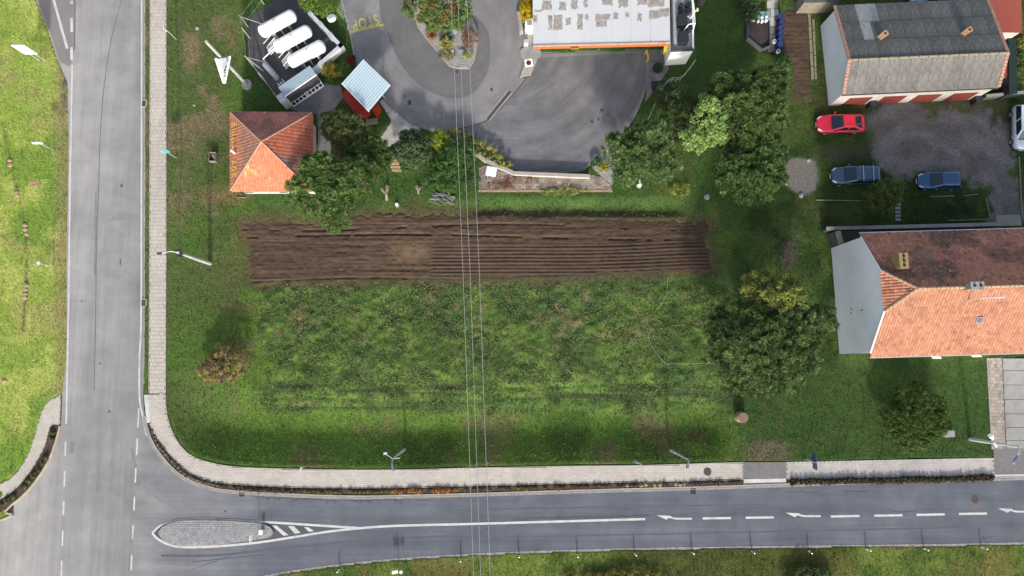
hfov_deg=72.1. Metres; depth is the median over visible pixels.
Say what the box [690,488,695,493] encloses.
drain grate
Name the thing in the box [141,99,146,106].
kerb inlet
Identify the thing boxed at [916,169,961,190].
hatchback car
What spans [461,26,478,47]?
brown shrub
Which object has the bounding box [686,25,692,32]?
roof fan
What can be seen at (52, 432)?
bedding plant
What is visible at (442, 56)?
kerb
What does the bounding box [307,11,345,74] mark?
yard wall
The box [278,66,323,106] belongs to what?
grid kiosk
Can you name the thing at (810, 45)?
plank
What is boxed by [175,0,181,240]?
overhead cable
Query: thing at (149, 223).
kerb
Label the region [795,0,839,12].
garden shed
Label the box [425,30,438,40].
ornamental grass
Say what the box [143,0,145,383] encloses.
gutter
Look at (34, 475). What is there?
bedding plant
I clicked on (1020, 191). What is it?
edging board
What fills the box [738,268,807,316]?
deciduous tree
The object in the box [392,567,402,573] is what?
traffic sign
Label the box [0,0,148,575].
road
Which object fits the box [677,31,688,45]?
cooling unit
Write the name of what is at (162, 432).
sidewalk
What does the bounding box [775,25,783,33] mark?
barrel
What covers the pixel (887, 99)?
garage door
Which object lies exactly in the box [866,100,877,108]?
waste bin
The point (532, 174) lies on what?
retaining wall
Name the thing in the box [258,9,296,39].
gas tank
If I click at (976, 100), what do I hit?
waste bin
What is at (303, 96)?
window
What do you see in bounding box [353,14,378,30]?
road lettering
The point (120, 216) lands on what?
patch
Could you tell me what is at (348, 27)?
kerb
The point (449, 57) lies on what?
shrub
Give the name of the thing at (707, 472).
manhole cover
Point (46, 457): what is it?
bedding plant
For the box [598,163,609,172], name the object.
yellow shrub
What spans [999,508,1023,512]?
road arrow
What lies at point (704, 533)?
tyre mark
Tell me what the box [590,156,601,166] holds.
shrub
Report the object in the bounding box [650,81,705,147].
dark shrub
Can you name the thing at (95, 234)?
tyre mark
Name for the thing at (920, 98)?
garage door
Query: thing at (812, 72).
plank
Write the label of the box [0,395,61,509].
sidewalk
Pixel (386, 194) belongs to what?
dead stump
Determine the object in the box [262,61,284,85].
grey cylinder
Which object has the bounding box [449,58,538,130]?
seam
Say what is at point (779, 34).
barrel
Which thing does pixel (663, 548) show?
gutter
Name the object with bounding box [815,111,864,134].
coupe car
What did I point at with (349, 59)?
red shrub
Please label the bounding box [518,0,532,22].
golden tree
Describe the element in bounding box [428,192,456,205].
wood pile
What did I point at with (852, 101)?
garage door
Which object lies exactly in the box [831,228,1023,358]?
house
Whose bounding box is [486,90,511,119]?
drain channel
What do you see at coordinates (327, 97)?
garden path
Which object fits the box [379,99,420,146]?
garden path
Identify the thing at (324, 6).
clipped shrub
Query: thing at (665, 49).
feather flag
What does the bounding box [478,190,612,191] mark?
terrace edge
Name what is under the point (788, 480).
planting bed
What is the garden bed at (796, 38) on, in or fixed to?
on the ground at (972, 144)
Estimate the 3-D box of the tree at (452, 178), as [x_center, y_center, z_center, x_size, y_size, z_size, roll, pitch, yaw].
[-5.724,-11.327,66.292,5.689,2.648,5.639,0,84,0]
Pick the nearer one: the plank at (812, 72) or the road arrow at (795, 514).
the road arrow at (795, 514)
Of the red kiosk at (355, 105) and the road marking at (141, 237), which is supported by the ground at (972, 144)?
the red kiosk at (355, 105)
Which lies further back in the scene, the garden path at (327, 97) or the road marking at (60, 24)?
the road marking at (60, 24)
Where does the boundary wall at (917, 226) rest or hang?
on the ground at (972, 144)
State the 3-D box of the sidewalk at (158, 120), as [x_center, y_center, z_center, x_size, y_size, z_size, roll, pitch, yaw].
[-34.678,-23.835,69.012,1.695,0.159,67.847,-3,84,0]
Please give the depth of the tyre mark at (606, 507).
64.21 m
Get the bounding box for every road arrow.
[657,515,691,519]
[787,513,820,516]
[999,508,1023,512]
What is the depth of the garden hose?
65.41 m
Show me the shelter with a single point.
(365, 84)
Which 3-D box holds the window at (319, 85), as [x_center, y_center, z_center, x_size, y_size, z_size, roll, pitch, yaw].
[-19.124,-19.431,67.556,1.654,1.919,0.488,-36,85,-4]
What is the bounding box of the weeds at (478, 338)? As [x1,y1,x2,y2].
[257,283,736,414]
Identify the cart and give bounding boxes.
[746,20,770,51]
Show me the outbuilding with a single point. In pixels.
(1008, 13)
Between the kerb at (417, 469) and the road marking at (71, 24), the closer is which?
the kerb at (417, 469)
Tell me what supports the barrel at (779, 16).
on the concrete path at (772, 7)
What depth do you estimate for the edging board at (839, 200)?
67.14 m
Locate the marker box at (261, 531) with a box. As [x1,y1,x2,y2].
[258,529,264,534]
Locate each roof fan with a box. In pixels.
[684,1,691,8]
[685,7,691,15]
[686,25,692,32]
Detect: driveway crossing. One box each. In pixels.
[743,462,785,484]
[993,448,1023,474]
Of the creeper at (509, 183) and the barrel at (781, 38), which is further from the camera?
the barrel at (781, 38)
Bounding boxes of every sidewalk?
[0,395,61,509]
[144,393,742,487]
[149,0,166,393]
[786,457,994,478]
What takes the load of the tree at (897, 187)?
on the ground at (972, 144)
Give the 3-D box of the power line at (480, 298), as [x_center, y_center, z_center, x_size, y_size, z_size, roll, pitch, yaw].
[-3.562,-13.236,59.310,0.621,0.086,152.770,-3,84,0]
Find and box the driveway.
[1002,358,1023,447]
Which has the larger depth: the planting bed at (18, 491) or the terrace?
the terrace
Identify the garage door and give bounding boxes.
[841,97,872,105]
[877,96,906,103]
[907,94,942,102]
[943,92,978,100]
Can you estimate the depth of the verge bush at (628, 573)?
63.13 m
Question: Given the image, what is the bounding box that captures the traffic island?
[159,521,272,545]
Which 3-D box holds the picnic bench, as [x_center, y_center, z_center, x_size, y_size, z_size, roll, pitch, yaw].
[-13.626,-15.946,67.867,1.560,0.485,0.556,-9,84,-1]
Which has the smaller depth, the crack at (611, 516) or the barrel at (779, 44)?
the crack at (611, 516)
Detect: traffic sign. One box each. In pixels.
[11,44,44,61]
[31,142,52,149]
[160,150,175,157]
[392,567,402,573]
[805,454,816,469]
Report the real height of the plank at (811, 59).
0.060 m
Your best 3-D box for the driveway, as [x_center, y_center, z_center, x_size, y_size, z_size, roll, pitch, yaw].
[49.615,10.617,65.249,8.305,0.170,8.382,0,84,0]
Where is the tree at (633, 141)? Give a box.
[600,119,683,189]
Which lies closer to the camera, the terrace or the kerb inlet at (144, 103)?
the terrace
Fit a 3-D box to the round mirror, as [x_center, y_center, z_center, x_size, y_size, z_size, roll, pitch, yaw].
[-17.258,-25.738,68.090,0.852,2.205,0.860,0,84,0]
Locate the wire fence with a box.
[241,1,271,89]
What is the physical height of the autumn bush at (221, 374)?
2.867 m
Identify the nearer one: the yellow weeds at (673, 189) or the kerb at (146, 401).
the kerb at (146, 401)
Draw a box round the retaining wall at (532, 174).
[450,137,589,178]
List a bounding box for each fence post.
[239,15,261,26]
[244,55,263,71]
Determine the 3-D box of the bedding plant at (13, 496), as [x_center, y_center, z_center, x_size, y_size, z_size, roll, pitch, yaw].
[-45.455,18.996,64.093,0.644,0.429,0.650,-7,84,-1]
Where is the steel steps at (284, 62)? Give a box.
[279,48,290,68]
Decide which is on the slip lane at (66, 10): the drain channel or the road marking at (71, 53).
the road marking at (71, 53)
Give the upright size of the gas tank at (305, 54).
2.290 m
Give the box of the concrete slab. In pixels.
[995,215,1021,225]
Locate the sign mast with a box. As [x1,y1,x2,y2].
[205,40,252,89]
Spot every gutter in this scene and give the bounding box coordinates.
[142,416,1023,498]
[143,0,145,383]
[264,542,1023,575]
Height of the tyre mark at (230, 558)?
0.001 m
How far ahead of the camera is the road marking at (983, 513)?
64.14 m
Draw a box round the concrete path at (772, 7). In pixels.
[767,0,777,52]
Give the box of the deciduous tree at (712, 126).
[678,92,731,155]
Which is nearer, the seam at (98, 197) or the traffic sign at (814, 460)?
the traffic sign at (814, 460)
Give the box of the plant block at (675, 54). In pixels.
[664,0,693,64]
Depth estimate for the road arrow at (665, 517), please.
64.09 m
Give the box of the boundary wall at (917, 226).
[821,222,1000,231]
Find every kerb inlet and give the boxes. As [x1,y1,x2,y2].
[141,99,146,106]
[141,298,146,306]
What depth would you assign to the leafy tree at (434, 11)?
65.40 m
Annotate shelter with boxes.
[341,59,390,111]
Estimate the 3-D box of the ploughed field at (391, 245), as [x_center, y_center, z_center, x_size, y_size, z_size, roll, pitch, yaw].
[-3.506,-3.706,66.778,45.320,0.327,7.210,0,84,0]
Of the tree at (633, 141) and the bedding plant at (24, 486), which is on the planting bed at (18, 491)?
the bedding plant at (24, 486)
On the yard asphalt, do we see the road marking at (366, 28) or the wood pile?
the road marking at (366, 28)
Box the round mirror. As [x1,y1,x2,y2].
[327,14,336,27]
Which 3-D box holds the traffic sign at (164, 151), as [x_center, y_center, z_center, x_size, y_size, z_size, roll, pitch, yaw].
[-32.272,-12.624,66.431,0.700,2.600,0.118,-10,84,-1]
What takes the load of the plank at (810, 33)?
on the ground at (972, 144)
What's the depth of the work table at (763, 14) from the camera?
68.45 m
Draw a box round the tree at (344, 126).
[318,108,368,146]
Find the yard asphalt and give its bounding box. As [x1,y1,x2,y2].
[343,0,647,172]
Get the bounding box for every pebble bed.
[413,0,476,67]
[593,149,618,184]
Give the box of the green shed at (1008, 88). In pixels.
[996,39,1017,100]
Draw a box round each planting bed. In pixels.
[0,425,58,510]
[147,424,742,493]
[787,475,993,484]
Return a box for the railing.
[648,60,695,118]
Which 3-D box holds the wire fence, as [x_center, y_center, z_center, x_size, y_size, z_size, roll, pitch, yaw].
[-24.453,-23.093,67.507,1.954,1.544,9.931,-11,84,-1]
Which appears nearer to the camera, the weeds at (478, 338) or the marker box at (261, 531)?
the marker box at (261, 531)
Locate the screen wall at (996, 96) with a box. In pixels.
[983,91,1023,99]
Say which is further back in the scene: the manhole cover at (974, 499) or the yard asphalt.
the yard asphalt
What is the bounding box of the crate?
[208,152,217,162]
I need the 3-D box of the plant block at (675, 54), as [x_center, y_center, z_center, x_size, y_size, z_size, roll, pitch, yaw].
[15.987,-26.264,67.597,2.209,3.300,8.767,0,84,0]
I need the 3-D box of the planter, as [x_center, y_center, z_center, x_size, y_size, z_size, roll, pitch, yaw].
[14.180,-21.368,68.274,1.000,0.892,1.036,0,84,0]
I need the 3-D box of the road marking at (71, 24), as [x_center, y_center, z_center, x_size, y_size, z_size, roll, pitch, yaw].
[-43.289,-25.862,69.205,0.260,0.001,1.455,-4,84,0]
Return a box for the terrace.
[479,165,612,189]
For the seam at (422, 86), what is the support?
on the yard lane at (424, 65)
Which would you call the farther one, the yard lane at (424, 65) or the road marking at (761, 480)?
the yard lane at (424, 65)
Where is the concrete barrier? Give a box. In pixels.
[517,11,523,34]
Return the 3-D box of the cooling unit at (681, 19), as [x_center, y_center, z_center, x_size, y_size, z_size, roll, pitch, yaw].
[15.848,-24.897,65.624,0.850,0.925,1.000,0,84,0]
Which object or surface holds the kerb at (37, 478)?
on the ground at (972, 144)
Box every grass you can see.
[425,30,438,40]
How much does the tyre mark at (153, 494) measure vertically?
0.001 m
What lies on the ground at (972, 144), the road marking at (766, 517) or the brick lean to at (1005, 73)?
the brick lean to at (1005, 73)
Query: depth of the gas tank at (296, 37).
67.00 m
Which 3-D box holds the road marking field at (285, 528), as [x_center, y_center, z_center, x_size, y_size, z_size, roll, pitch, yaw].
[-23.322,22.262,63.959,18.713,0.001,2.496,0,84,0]
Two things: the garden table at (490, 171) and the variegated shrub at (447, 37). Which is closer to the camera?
the garden table at (490, 171)
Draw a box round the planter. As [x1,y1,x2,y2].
[653,62,662,73]
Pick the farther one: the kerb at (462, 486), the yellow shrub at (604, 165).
the yellow shrub at (604, 165)
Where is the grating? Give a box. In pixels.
[651,81,664,90]
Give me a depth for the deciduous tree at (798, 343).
59.29 m
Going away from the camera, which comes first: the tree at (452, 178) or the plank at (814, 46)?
the tree at (452, 178)
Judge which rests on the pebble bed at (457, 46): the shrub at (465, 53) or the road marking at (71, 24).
the shrub at (465, 53)
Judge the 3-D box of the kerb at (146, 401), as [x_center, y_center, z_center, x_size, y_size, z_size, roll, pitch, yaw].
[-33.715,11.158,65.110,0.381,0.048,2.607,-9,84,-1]
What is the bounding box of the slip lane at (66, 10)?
[38,0,74,65]
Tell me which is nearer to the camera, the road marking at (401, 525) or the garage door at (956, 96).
the road marking at (401, 525)
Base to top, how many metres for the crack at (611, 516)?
0.001 m
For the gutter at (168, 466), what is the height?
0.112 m
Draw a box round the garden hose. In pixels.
[647,328,710,363]
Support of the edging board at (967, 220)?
on the ground at (972, 144)
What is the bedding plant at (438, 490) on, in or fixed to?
on the planting bed at (493, 488)
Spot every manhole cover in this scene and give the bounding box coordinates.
[704,468,710,475]
[971,496,978,503]
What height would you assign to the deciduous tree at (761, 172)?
7.593 m
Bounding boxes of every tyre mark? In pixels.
[94,192,96,274]
[131,448,191,510]
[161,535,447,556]
[192,554,268,561]
[448,504,767,510]
[448,527,959,539]
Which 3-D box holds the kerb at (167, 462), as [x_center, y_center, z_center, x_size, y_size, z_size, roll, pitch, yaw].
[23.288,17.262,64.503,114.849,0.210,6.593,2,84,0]
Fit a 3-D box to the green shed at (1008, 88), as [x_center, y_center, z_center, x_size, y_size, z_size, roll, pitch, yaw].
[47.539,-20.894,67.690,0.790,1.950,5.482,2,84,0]
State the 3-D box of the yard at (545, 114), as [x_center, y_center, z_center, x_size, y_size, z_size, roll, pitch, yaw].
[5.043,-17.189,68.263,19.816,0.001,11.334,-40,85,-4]
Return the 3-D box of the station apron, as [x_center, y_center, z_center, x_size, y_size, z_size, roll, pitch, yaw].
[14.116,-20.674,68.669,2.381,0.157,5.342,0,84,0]
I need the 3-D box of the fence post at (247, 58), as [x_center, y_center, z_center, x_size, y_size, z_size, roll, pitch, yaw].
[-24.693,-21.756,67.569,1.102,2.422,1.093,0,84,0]
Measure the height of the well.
1.060 m
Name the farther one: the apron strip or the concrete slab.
the apron strip
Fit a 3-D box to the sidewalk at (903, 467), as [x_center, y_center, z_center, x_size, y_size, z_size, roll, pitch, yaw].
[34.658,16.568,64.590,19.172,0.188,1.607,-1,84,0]
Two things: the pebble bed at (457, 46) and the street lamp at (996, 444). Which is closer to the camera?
the street lamp at (996, 444)
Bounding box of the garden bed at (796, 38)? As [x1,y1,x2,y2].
[783,8,811,100]
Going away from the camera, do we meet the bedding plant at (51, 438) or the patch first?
the bedding plant at (51, 438)
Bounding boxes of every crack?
[251,495,324,502]
[326,497,401,503]
[515,515,578,519]
[579,515,649,517]
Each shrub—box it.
[298,0,343,17]
[321,60,341,80]
[336,60,352,76]
[344,53,356,66]
[427,128,449,153]
[437,52,455,60]
[438,31,454,52]
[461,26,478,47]
[462,50,473,59]
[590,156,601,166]
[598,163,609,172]
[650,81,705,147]
[737,1,760,22]
[740,0,760,8]
[774,54,792,69]
[1012,24,1023,50]
[1016,50,1023,83]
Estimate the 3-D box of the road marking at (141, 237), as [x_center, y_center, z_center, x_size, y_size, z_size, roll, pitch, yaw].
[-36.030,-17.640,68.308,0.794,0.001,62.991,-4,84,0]
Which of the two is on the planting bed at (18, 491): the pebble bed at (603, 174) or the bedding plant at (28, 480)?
the bedding plant at (28, 480)
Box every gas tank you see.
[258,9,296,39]
[273,25,311,53]
[287,40,325,68]
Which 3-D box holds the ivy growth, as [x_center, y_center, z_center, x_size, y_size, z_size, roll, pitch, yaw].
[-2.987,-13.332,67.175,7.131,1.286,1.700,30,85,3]
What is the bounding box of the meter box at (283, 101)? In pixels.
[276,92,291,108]
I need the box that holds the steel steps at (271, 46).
[263,34,275,54]
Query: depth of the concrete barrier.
68.63 m
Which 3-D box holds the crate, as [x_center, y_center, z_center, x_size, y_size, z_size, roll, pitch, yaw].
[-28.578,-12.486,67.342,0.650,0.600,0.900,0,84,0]
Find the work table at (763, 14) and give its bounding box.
[757,12,769,19]
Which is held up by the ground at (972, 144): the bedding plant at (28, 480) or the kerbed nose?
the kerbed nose
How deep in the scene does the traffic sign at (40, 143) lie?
65.46 m
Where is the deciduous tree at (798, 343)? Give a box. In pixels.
[699,295,840,400]
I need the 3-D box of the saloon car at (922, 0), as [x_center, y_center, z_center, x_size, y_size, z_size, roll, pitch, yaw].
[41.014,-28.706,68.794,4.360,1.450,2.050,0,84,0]
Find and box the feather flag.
[661,46,667,54]
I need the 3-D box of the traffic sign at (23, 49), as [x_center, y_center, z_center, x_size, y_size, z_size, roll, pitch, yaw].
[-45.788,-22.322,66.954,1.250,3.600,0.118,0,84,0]
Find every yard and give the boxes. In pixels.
[248,0,336,94]
[452,52,645,170]
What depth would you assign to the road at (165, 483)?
64.09 m
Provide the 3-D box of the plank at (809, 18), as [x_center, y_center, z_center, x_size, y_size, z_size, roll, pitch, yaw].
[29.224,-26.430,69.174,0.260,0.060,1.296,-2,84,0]
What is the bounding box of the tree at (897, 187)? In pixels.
[862,177,906,214]
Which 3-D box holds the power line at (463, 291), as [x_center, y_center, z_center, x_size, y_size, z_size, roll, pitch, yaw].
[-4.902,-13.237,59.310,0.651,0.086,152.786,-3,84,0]
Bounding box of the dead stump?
[381,185,388,200]
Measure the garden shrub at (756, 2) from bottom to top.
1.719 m
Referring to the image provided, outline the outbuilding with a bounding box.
[990,0,1021,40]
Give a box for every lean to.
[828,230,869,247]
[1003,62,1007,78]
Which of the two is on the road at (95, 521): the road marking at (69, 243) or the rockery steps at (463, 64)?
the road marking at (69, 243)
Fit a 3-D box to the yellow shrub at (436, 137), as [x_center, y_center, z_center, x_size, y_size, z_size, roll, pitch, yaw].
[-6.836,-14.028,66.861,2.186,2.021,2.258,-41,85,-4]
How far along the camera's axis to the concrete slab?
67.00 m
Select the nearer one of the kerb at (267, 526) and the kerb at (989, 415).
the kerb at (267, 526)
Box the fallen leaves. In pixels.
[615,441,834,463]
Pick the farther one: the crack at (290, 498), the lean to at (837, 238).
the lean to at (837, 238)
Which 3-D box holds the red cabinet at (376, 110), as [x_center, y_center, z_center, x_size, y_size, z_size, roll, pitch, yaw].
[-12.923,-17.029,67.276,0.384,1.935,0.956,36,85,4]
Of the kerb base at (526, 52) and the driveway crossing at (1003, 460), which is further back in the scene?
the kerb base at (526, 52)
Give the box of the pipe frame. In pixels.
[683,3,698,30]
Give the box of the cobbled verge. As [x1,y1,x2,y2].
[337,0,349,29]
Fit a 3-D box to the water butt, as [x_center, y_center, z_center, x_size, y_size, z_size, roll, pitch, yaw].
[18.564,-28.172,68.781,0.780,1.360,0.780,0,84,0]
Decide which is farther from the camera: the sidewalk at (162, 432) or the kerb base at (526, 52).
the kerb base at (526, 52)
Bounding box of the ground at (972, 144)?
[0,0,1023,575]
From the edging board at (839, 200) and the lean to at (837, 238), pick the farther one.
the edging board at (839, 200)
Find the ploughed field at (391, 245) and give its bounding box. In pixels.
[239,212,711,286]
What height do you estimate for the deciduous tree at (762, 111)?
9.150 m
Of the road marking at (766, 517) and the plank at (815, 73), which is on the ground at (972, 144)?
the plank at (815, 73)
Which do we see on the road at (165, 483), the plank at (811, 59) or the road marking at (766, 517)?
the road marking at (766, 517)
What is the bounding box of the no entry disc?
[524,59,532,66]
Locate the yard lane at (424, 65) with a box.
[380,0,489,97]
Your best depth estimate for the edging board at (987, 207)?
67.10 m
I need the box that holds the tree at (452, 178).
[421,138,480,194]
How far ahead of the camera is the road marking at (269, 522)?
64.06 m
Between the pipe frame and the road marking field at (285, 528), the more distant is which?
the pipe frame
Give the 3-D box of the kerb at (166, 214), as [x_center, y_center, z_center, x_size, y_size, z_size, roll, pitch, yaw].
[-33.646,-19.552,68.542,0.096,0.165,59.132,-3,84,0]
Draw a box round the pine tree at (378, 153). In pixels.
[343,131,393,176]
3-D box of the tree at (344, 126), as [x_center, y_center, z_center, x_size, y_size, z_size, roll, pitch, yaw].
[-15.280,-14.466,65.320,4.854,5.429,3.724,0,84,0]
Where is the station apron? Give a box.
[645,49,668,101]
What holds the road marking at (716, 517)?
on the road at (165, 483)
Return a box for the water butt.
[697,0,705,5]
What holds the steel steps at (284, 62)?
on the tank yard at (257, 49)
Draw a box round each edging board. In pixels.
[817,200,861,200]
[948,219,986,220]
[985,198,990,217]
[1018,157,1022,220]
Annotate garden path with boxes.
[289,84,342,167]
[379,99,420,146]
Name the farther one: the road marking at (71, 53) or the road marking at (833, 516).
the road marking at (71, 53)
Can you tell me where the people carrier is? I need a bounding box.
[1008,104,1023,150]
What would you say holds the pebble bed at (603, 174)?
on the ground at (972, 144)
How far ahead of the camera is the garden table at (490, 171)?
66.79 m
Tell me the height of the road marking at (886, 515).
0.001 m
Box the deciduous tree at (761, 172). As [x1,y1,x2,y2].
[712,125,790,206]
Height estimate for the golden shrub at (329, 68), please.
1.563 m
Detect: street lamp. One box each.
[383,448,405,471]
[669,449,689,468]
[968,433,1019,463]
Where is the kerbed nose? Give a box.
[520,24,536,77]
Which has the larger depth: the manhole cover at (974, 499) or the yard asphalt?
the yard asphalt
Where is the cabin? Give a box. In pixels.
[229,111,315,193]
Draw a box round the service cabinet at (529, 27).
[525,19,532,33]
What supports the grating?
on the station apron
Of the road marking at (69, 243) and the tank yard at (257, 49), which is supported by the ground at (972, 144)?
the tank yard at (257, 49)
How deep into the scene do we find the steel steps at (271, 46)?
68.41 m
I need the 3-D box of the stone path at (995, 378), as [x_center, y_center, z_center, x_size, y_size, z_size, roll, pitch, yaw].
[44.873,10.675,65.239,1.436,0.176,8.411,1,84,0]
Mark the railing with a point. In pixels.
(675, 81)
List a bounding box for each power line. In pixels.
[451,3,473,575]
[458,9,480,575]
[467,9,489,561]
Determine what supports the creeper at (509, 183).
on the terrace
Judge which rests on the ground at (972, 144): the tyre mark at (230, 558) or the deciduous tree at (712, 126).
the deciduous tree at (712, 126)
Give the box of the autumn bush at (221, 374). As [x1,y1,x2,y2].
[195,342,247,385]
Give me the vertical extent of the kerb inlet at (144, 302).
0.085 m
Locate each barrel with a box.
[775,13,783,21]
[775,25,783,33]
[775,30,783,38]
[775,36,783,43]
[775,41,783,49]
[777,19,785,26]
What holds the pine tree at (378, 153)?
on the ground at (972, 144)
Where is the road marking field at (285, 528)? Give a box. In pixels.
[154,523,344,545]
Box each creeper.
[485,175,537,190]
[541,185,588,196]
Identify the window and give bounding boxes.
[292,94,305,104]
[308,83,321,94]
[1016,106,1020,119]
[1016,119,1020,136]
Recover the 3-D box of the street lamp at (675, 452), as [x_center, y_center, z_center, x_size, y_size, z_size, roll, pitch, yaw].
[14.597,14.927,61.676,0.280,6.863,0.848,11,84,1]
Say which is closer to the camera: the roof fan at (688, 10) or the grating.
the roof fan at (688, 10)
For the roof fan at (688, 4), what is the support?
on the plant block at (675, 54)
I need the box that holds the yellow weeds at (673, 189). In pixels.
[669,183,691,197]
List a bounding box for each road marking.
[53,0,67,48]
[65,65,72,423]
[70,18,72,31]
[70,47,72,59]
[138,0,145,433]
[152,518,354,532]
[152,518,644,547]
[272,525,313,535]
[350,24,383,32]
[703,517,730,518]
[744,479,785,482]
[746,516,773,518]
[831,515,859,517]
[874,514,901,516]
[917,513,944,515]
[959,512,986,514]
[994,474,1023,476]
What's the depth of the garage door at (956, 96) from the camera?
67.22 m
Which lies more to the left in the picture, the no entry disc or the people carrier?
the no entry disc
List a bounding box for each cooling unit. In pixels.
[676,13,687,27]
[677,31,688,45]
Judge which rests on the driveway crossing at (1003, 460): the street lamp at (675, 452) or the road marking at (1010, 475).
the road marking at (1010, 475)
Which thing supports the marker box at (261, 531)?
on the traffic island
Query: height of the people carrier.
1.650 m
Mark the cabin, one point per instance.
(268, 150)
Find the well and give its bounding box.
[734,411,747,422]
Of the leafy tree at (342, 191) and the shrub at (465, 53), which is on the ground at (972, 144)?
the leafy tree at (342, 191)
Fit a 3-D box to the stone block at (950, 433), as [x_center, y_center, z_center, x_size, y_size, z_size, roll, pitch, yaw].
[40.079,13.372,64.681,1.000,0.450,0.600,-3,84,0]
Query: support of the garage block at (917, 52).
on the ground at (972, 144)
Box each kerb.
[0,426,60,520]
[144,395,150,422]
[144,416,1023,496]
[148,2,150,393]
[158,520,273,545]
[165,0,166,393]
[165,394,742,469]
[182,467,742,487]
[341,0,353,54]
[411,1,477,68]
[986,358,991,448]
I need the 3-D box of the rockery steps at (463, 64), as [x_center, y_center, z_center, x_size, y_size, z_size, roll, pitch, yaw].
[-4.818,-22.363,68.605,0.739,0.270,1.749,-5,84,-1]
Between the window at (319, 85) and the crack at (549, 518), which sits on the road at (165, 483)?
the crack at (549, 518)
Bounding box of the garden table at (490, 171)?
[486,166,496,176]
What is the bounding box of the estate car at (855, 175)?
[830,164,880,185]
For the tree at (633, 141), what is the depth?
62.42 m
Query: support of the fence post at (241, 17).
on the tank yard at (257, 49)
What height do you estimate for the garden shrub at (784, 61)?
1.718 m
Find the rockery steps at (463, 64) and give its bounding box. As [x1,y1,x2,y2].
[458,50,466,66]
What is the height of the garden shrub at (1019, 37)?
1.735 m
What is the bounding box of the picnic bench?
[364,118,377,124]
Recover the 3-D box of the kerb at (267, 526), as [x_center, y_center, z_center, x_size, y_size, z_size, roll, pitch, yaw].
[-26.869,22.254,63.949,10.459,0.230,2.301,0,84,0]
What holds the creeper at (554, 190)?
on the ground at (972, 144)
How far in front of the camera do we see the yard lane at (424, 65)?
68.84 m
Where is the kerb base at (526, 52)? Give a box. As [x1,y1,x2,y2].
[520,46,540,59]
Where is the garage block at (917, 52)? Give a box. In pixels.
[820,0,1009,105]
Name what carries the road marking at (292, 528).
on the road marking field at (285, 528)
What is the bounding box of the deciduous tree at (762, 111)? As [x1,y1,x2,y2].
[704,64,791,149]
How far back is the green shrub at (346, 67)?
67.67 m
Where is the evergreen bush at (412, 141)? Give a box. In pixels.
[389,128,432,172]
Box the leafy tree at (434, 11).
[401,0,473,33]
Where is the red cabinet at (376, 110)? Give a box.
[371,102,381,117]
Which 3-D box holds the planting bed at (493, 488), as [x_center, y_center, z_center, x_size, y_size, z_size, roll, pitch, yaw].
[-6.462,17.601,64.477,55.040,0.190,5.030,5,84,1]
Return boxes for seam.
[94,0,121,386]
[379,0,490,97]
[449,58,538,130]
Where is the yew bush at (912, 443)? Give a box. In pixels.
[877,378,951,455]
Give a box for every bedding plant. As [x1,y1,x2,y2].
[9,493,16,499]
[20,483,28,489]
[25,477,32,483]
[29,471,38,478]
[41,454,48,460]
[48,435,55,440]
[49,428,55,435]
[434,486,440,493]
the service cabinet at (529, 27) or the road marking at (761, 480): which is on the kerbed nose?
the service cabinet at (529, 27)
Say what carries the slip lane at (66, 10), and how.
on the road at (95, 521)
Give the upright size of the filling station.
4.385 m
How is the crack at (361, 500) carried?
on the road at (165, 483)
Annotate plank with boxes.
[808,13,810,24]
[808,26,811,38]
[809,40,812,51]
[810,53,812,65]
[811,66,813,78]
[813,43,815,54]
[814,68,816,78]
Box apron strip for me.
[541,49,645,52]
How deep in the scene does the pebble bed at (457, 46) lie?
68.92 m
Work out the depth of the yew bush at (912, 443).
62.58 m
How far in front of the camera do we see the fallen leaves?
64.75 m
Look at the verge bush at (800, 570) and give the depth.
62.80 m
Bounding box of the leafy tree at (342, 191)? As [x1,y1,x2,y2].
[282,150,378,235]
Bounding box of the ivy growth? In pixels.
[448,127,511,168]
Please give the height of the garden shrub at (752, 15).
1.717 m
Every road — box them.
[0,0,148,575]
[132,439,1023,575]
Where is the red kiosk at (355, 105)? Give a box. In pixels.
[342,89,370,119]
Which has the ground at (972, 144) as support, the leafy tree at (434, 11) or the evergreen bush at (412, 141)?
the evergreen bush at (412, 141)
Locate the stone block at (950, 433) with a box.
[942,430,954,436]
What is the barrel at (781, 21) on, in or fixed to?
on the concrete path at (772, 7)
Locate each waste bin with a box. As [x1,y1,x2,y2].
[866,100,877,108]
[969,95,982,104]
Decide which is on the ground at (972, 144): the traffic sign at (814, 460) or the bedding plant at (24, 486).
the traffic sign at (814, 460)
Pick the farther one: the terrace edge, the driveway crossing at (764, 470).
the terrace edge
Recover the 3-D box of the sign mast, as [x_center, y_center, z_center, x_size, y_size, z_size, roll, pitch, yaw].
[-25.941,-19.658,63.858,1.162,9.300,2.512,19,84,2]
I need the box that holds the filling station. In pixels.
[533,0,669,48]
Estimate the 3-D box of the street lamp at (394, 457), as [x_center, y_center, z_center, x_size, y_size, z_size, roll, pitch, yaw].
[-10.218,14.798,61.714,1.514,7.309,1.208,21,84,2]
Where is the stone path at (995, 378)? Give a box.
[987,358,1005,448]
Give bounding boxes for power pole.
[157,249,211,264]
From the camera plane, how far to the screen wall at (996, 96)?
67.53 m
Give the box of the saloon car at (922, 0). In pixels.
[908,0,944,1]
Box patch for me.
[108,212,138,220]
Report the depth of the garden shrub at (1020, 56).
67.46 m
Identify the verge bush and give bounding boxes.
[562,565,667,575]
[782,563,831,575]

